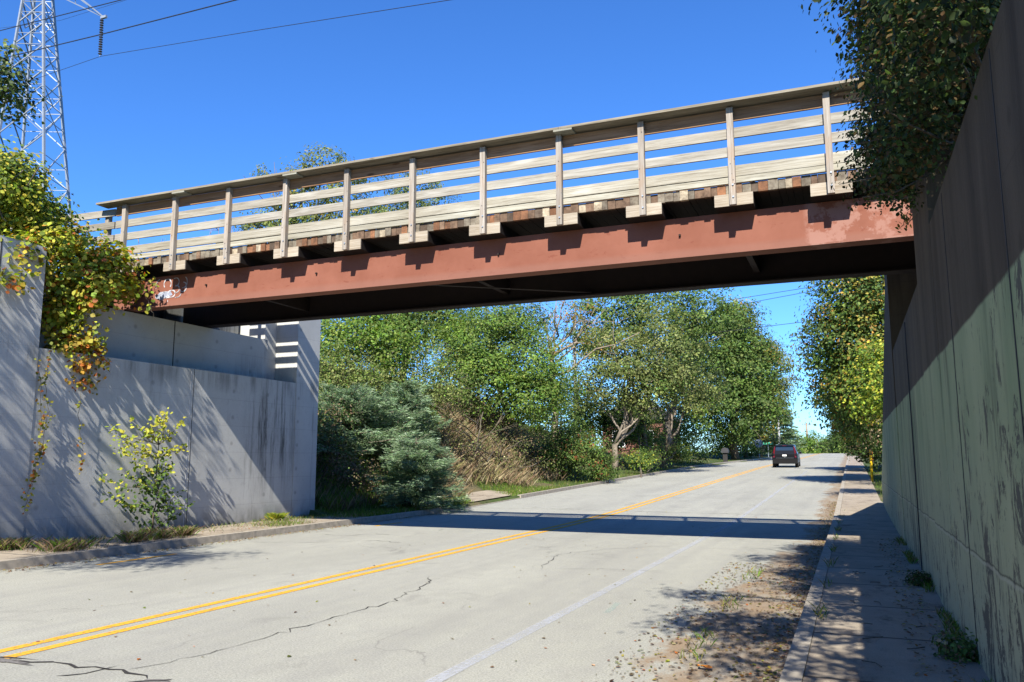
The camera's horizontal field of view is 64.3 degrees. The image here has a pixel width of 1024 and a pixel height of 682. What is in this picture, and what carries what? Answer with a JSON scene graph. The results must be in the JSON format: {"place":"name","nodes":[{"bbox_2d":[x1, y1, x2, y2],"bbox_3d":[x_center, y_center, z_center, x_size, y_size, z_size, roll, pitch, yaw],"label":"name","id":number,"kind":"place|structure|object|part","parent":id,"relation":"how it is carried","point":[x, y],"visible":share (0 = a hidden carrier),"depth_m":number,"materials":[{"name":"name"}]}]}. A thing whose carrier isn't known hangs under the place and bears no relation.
{"place":"outdoors","nodes":[
{"label":"outdoors","id":0,"kind":"place"},
{"bbox_2d":[2,0,235,58],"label":"power line","id":1,"kind":"object","parent":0,"point":[127,27],"visible":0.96,"depth_m":54.46,"materials":[{"name":"metal"}]},
{"bbox_2d":[0,515,366,559],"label":"sidewalk","id":2,"kind":"structure","parent":0,"point":[12,554],"depth_m":15.53,"materials":[{"name":"concrete"}]},
{"bbox_2d":[0,534,52,551],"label":"weed tuft","id":3,"kind":"object","parent":2,"relation":"on","point":[10,543],"visible":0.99,"depth_m":13.62,"materials":[{"name":"green plant"}]},
{"bbox_2d":[27,535,115,552],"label":"weed tuft","id":4,"kind":"object","parent":2,"relation":"on","point":[56,545],"visible":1,"depth_m":13.46,"materials":[{"name":"green plant"}]},
{"bbox_2d":[113,530,150,542],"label":"weed tuft","id":5,"kind":"object","parent":2,"relation":"on","point":[130,537],"visible":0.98,"depth_m":14.78,"materials":[{"name":"green plant"}]},
{"bbox_2d":[98,407,194,533],"bbox_3d":[-7.298,2.576,16.392,0.796,2.513,2.353,-3,-9,22],"label":"sapling","id":6,"kind":"object","parent":2,"relation":"on","point":[154,470],"visible":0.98,"depth_m":16.38,"materials":[{"name":"green plant"}]},
{"bbox_2d":[117,525,198,540],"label":"weed tuft","id":7,"kind":"object","parent":2,"relation":"on","point":[163,533],"visible":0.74,"depth_m":15.51,"materials":[{"name":"green plant"}]},
{"bbox_2d":[168,524,204,535],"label":"weed tuft","id":8,"kind":"object","parent":2,"relation":"on","point":[191,529],"visible":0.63,"depth_m":16.08,"materials":[{"name":"green plant"}]},
{"bbox_2d":[264,512,289,520],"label":"weed tuft","id":9,"kind":"object","parent":2,"relation":"on","point":[274,516],"visible":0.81,"depth_m":19.99,"materials":[{"name":"green plant"}]},
{"bbox_2d":[138,219,235,252],"bbox_3d":[-13.579,-3.811,34.119,2.465,3.295,3.826,-3,-9,22],"label":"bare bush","id":10,"kind":"object","parent":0,"point":[210,233],"visible":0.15,"depth_m":34.19,"materials":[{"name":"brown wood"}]},
{"bbox_2d":[0,453,847,681],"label":"road","id":11,"kind":"structure","parent":0,"point":[387,617],"depth_m":9.76,"materials":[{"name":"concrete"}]},
{"bbox_2d":[0,502,964,681],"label":"fallen leaves","id":12,"kind":"object","parent":11,"relation":"on","point":[767,670],"depth_m":8.34,"materials":[{"name":"brown plant"}]},
{"bbox_2d":[80,509,993,681],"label":"weeds","id":13,"kind":"object","parent":11,"relation":"on","point":[912,559],"visible":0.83,"depth_m":11.01,"materials":[{"name":"green plant"}]},
{"bbox_2d":[772,444,801,466],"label":"suv","id":14,"kind":"object","parent":11,"relation":"on","point":[785,454],"visible":1,"depth_m":62.26,"materials":[{"name":"black paint"}]},
{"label":"rear window","id":15,"kind":"part","parent":14,"relation":"part of","materials":[{"name":"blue glass"}]},
{"bbox_2d":[0,0,882,451],"label":"sky","id":16,"kind":"structure","parent":0,"point":[211,110],"materials":[{"name":"blue"}]},
{"bbox_2d":[467,490,510,501],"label":"path","id":17,"kind":"structure","parent":0,"point":[482,495],"depth_m":30.16,"materials":[{"name":"concrete"}]},
{"bbox_2d":[309,367,882,516],"bbox_3d":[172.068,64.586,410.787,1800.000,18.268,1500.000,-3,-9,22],"label":"ground","id":18,"kind":"structure","parent":0,"point":[478,488],"depth_m":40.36,"materials":[{"name":"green plant"}]},
{"bbox_2d":[0,38,62,127],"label":"broadleaf tree","id":19,"kind":"object","parent":18,"relation":"on","point":[9,88],"visible":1,"depth_m":13.62,"materials":[{"name":"green plant"}]},
{"bbox_2d":[0,135,99,245],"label":"broadleaf tree","id":20,"kind":"object","parent":18,"relation":"on","point":[22,191],"visible":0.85,"depth_m":15.69,"materials":[{"name":"green plant"}]},
{"bbox_2d":[0,0,107,270],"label":"lattice tower","id":21,"kind":"structure","parent":18,"relation":"on","point":[32,12],"depth_m":83.48,"materials":[{"name":"metal"}]},
{"bbox_2d":[0,0,120,30],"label":"power line","id":22,"kind":"object","parent":21,"relation":"attached to","point":[62,14],"visible":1,"depth_m":59.71,"materials":[{"name":"metal"}]},
{"bbox_2d":[98,19,103,54],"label":"insulator string","id":23,"kind":"object","parent":21,"relation":"hanging from","point":[100,36],"visible":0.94,"depth_m":71.36,"materials":[{"name":"grey ceramic"}]},
{"bbox_2d":[19,0,448,84],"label":"power line","id":24,"kind":"object","parent":21,"relation":"attached to","point":[260,29],"visible":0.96,"depth_m":58.18,"materials":[{"name":"metal"}]},
{"bbox_2d":[0,235,320,543],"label":"bridge abutment","id":25,"kind":"object","parent":18,"relation":"on","point":[243,400],"visible":0.69,"depth_m":17.27,"materials":[{"name":"grey concrete"}]},
{"bbox_2d":[10,209,116,306],"bbox_3d":[-10.989,-1.595,18.213,5.314,2.225,0.153,-3,-9,18],"label":"rail fence","id":26,"kind":"object","parent":25,"relation":"on","point":[108,225],"visible":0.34,"depth_m":17.55,"materials":[{"name":"beige wood"}]},
{"bbox_2d":[0,212,158,513],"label":"climbing vine","id":27,"kind":"object","parent":25,"relation":"attached to","point":[93,266],"visible":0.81,"depth_m":15.39,"materials":[{"name":"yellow plant"}]},
{"bbox_2d":[96,78,915,327],"bbox_3d":[-0.191,-2.072,15.515,17.843,2.290,3.440,-3,-9,22],"label":"footbridge","id":28,"kind":"object","parent":25,"relation":"on","point":[725,227],"visible":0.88,"depth_m":14.27,"materials":[{"name":"red metal"}]},
{"bbox_2d":[231,140,373,237],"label":"broadleaf tree","id":29,"kind":"object","parent":18,"relation":"on","point":[303,219],"visible":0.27,"depth_m":44.72,"materials":[{"name":"green plant"}]},
{"bbox_2d":[316,384,394,495],"bbox_3d":[-5.497,3.248,25.715,4.183,3.931,3.971,-3,-9,22],"label":"shrub","id":30,"kind":"object","parent":18,"relation":"on","point":[356,470],"visible":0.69,"depth_m":25.18,"materials":[{"name":"green plant"}]},
{"bbox_2d":[315,421,404,511],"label":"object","id":31,"kind":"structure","parent":18,"relation":"on","point":[334,497],"depth_m":24.18,"materials":[{"name":"green plant"}]},
{"bbox_2d":[318,333,418,416],"bbox_3d":[-6.095,1.527,30.028,4.888,3.511,4.646,-3,-9,22],"label":"shrub","id":32,"kind":"object","parent":18,"relation":"on","point":[332,378],"visible":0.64,"depth_m":29.49,"materials":[{"name":"green plant"}]},
{"bbox_2d":[316,380,423,456],"bbox_3d":[-5.280,2.733,27.800,5.044,2.712,5.099,4,-9,-25],"label":"spreading conifer","id":33,"kind":"object","parent":18,"relation":"on","point":[364,407],"visible":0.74,"depth_m":27.16,"materials":[{"name":"green plant"}]},
{"bbox_2d":[319,313,440,385],"bbox_3d":[-6.180,0.209,32.515,6.201,4.556,5.222,4,-9,-28],"label":"broadleaf tree","id":34,"kind":"object","parent":18,"relation":"on","point":[341,336],"visible":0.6,"depth_m":31.93,"materials":[{"name":"green plant"}]},
{"bbox_2d":[0,457,771,569],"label":"kerb","id":35,"kind":"structure","parent":18,"relation":"on","point":[8,564],"depth_m":16.36,"materials":[{"name":"concrete"}]},
{"bbox_2d":[320,307,481,367],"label":"broadleaf tree","id":36,"kind":"object","parent":18,"relation":"on","point":[425,316],"visible":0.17,"depth_m":43.48,"materials":[{"name":"green plant"}]},
{"bbox_2d":[351,378,451,456],"bbox_3d":[-4.436,2.890,29.616,3.885,3.022,4.244,-7,-11,42],"label":"spreading conifer","id":37,"kind":"object","parent":18,"relation":"on","point":[414,402],"visible":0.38,"depth_m":29.43,"materials":[{"name":"green plant"}]},
{"bbox_2d":[340,168,464,378],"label":"broadleaf tree","id":38,"kind":"object","parent":18,"relation":"on","point":[380,209],"visible":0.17,"depth_m":50.66,"materials":[{"name":"green plant"}]},
{"bbox_2d":[337,327,494,438],"bbox_3d":[-4.343,1.770,32.737,6.344,4.843,5.358,-3,-9,22],"label":"shrub","id":39,"kind":"object","parent":18,"relation":"on","point":[447,391],"visible":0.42,"depth_m":32.37,"materials":[{"name":"green plant"}]},
{"bbox_2d":[366,436,470,512],"bbox_3d":[-2.863,4.096,25.056,3.188,2.373,3.250,4,-9,-24],"label":"spreading conifer","id":40,"kind":"object","parent":18,"relation":"on","point":[426,477],"visible":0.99,"depth_m":24.76,"materials":[{"name":"green plant"}]},
{"bbox_2d":[407,386,567,452],"bbox_3d":[-1.404,3.758,36.782,5.207,3.708,11.714,-3,-9,22],"label":"shrub","id":41,"kind":"object","parent":18,"relation":"on","point":[498,422],"visible":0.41,"depth_m":38.73,"materials":[{"name":"green plant"}]},
{"bbox_2d":[420,302,559,423],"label":"broadleaf tree","id":42,"kind":"object","parent":18,"relation":"on","point":[535,307],"visible":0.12,"depth_m":48.88,"materials":[{"name":"green plant"}]},
{"bbox_2d":[432,416,566,475],"bbox_3d":[-0.467,4.696,35.925,3.066,2.870,9.131,-3,-9,22],"label":"shrub","id":43,"kind":"object","parent":18,"relation":"on","point":[500,459],"visible":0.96,"depth_m":36.12,"materials":[{"name":"brown plant"}]},
{"bbox_2d":[414,304,591,435],"bbox_3d":[-0.598,1.043,40.495,8.841,7.357,7.288,-3,-9,22],"label":"broadleaf tree","id":44,"kind":"object","parent":18,"relation":"on","point":[465,341],"visible":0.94,"depth_m":39.15,"materials":[{"name":"green plant"}]},
{"bbox_2d":[434,384,571,498],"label":"dry grass","id":45,"kind":"structure","parent":18,"relation":"on","point":[482,469],"depth_m":36.64,"materials":[{"name":"beige plant"}]},
{"bbox_2d":[573,326,576,423],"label":"utility pole","id":46,"kind":"object","parent":18,"relation":"on","point":[575,368],"visible":0.1,"depth_m":61.15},
{"bbox_2d":[529,416,624,482],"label":"shrub","id":47,"kind":"object","parent":18,"relation":"on","point":[574,441],"visible":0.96,"depth_m":40.92,"materials":[{"name":"green plant"}]},
{"bbox_2d":[523,299,639,439],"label":"dead limbed tree","id":48,"kind":"object","parent":18,"relation":"on","point":[574,342],"visible":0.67,"depth_m":53.31,"materials":[{"name":"brown plant"}]},
{"bbox_2d":[521,381,712,463],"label":"shrub","id":49,"kind":"object","parent":18,"relation":"on","point":[604,423],"visible":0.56,"depth_m":58.73,"materials":[{"name":"green plant"}]},
{"bbox_2d":[614,407,666,477],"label":"broadleaf tree","id":50,"kind":"object","parent":18,"relation":"on","point":[653,432],"visible":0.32,"depth_m":59.80,"materials":[{"name":"green plant"}]},
{"bbox_2d":[563,299,721,469],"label":"broadleaf tree","id":51,"kind":"object","parent":18,"relation":"on","point":[669,378],"visible":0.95,"depth_m":51.70,"materials":[{"name":"green plant"}]},
{"bbox_2d":[603,404,683,460],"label":"tree","id":52,"kind":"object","parent":18,"relation":"on","point":[628,453],"depth_m":72.98,"materials":[{"name":"green plant"}]},
{"bbox_2d":[550,287,744,469],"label":"broadleaf tree","id":53,"kind":"object","parent":18,"relation":"on","point":[636,300],"visible":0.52,"depth_m":57.70,"materials":[{"name":"green plant"}]},
{"bbox_2d":[618,441,700,473],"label":"shrub","id":54,"kind":"object","parent":18,"relation":"on","point":[640,460],"visible":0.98,"depth_m":52.68,"materials":[{"name":"green plant"}]},
{"bbox_2d":[647,316,738,467],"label":"broadleaf tree","id":55,"kind":"object","parent":18,"relation":"on","point":[696,410],"visible":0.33,"depth_m":61.41,"materials":[{"name":"green plant"}]},
{"bbox_2d":[721,448,728,461],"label":"mailbox","id":56,"kind":"object","parent":18,"relation":"on","point":[725,451],"visible":0.9,"depth_m":76.45,"materials":[{"name":"grey metal"}]},
{"bbox_2d":[692,412,772,458],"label":"shrub","id":57,"kind":"object","parent":18,"relation":"on","point":[716,448],"visible":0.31,"depth_m":87.74,"materials":[{"name":"green plant"}]},
{"bbox_2d":[679,297,800,459],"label":"maple tree","id":58,"kind":"object","parent":18,"relation":"on","point":[738,348],"visible":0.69,"depth_m":83.34,"materials":[{"name":"green plant"}]},
{"bbox_2d":[712,294,784,457],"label":"broadleaf tree","id":59,"kind":"object","parent":18,"relation":"on","point":[745,456],"visible":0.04,"depth_m":95.13,"materials":[{"name":"green plant"}]},
{"bbox_2d":[755,439,762,457],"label":"stop sign","id":60,"kind":"object","parent":18,"relation":"on","point":[760,441],"visible":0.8,"depth_m":95.43,"materials":[{"name":"metal"}]},
{"bbox_2d":[739,425,789,455],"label":"broadleaf tree","id":61,"kind":"object","parent":18,"relation":"on","point":[771,446],"visible":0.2,"depth_m":106.54,"materials":[{"name":"green plant"}]},
{"bbox_2d":[740,337,801,456],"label":"broadleaf tree","id":62,"kind":"object","parent":18,"relation":"on","point":[786,380],"visible":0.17,"depth_m":98.18,"materials":[{"name":"green plant"}]},
{"bbox_2d":[768,401,807,453],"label":"spruce tree","id":63,"kind":"object","parent":18,"relation":"on","point":[787,434],"visible":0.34,"depth_m":118.28,"materials":[{"name":"green plant"}]},
{"bbox_2d":[785,429,821,453],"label":"distant tree","id":64,"kind":"object","parent":18,"relation":"on","point":[806,449],"visible":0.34,"depth_m":139.62,"materials":[{"name":"green plant"}]},
{"bbox_2d":[779,456,848,681],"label":"kerb","id":65,"kind":"structure","parent":18,"relation":"on","point":[794,668],"depth_m":7.61,"materials":[{"name":"concrete"}]},
{"bbox_2d":[804,430,834,452],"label":"distant tree","id":66,"kind":"object","parent":18,"relation":"on","point":[821,446],"visible":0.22,"depth_m":161.88,"materials":[{"name":"green plant"}]},
{"bbox_2d":[785,275,884,453],"bbox_3d":[16.713,1.036,39.135,7.006,10.252,11.641,-3,-9,22],"label":"broadleaf tree","id":67,"kind":"object","parent":18,"relation":"on","point":[851,315],"visible":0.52,"depth_m":36.93,"materials":[{"name":"green plant"}]},
{"bbox_2d":[821,430,852,452],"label":"distant tree","id":68,"kind":"object","parent":18,"relation":"on","point":[830,442],"visible":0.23,"depth_m":146.72,"materials":[{"name":"green plant"}]},
{"bbox_2d":[800,383,881,470],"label":"broadleaf tree","id":69,"kind":"object","parent":18,"relation":"on","point":[857,455],"visible":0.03,"depth_m":51.89,"materials":[{"name":"green plant"}]},
{"bbox_2d":[833,333,883,426],"bbox_3d":[12.610,1.907,27.754,3.207,4.456,3.849,-3,-9,22],"label":"shrub","id":70,"kind":"object","parent":18,"relation":"on","point":[875,367],"visible":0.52,"depth_m":27.41,"materials":[{"name":"green plant"}]},
{"bbox_2d":[839,409,882,464],"bbox_3d":[19.074,5.199,42.409,3.421,2.789,20.377,-3,-9,20],"label":"shrub","id":71,"kind":"object","parent":18,"relation":"on","point":[876,443],"visible":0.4,"depth_m":34.84,"materials":[{"name":"green plant"}]},
{"bbox_2d":[869,449,873,481],"bbox_3d":[17.191,5.994,38.966,0.167,1.641,0.134,-3,-9,22],"label":"marker post","id":72,"kind":"object","parent":18,"relation":"on","point":[871,464],"visible":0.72,"depth_m":38.94,"materials":[{"name":"yellow plastic"}]},
{"bbox_2d":[882,0,1023,681],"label":"retaining wall","id":73,"kind":"structure","parent":18,"relation":"on","point":[953,444],"depth_m":5.51,"materials":[{"name":"grey concrete"}]},
{"bbox_2d":[801,0,1001,232],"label":"overhanging shrub","id":74,"kind":"object","parent":73,"relation":"on","point":[921,56],"visible":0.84,"depth_m":6.08,"materials":[{"name":"green plant"}]},
{"bbox_2d":[689,289,819,310],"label":"power line","id":75,"kind":"object","parent":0,"point":[766,299],"visible":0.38,"depth_m":71.10,"materials":[{"name":"metal"}]},
{"bbox_2d":[711,321,805,332],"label":"power line","id":76,"kind":"object","parent":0,"point":[758,327],"visible":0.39,"depth_m":71.39,"materials":[{"name":"metal"}]},
{"bbox_2d":[705,281,847,302],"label":"power line","id":77,"kind":"object","parent":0,"point":[769,293],"visible":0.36,"depth_m":71.16,"materials":[{"name":"metal"}]},
{"bbox_2d":[803,456,989,681],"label":"sidewalk","id":78,"kind":"structure","parent":0,"point":[841,648],"depth_m":7.88,"materials":[{"name":"concrete"}]},
{"bbox_2d":[905,569,932,586],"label":"leafy weed","id":79,"kind":"object","parent":78,"relation":"on","point":[915,578],"visible":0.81,"depth_m":9.61,"materials":[{"name":"green plant"}]},
{"bbox_2d":[929,627,979,665],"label":"leafy weed","id":80,"kind":"object","parent":78,"relation":"on","point":[960,648],"visible":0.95,"depth_m":6.03,"materials":[{"name":"green plant"}]}
]}

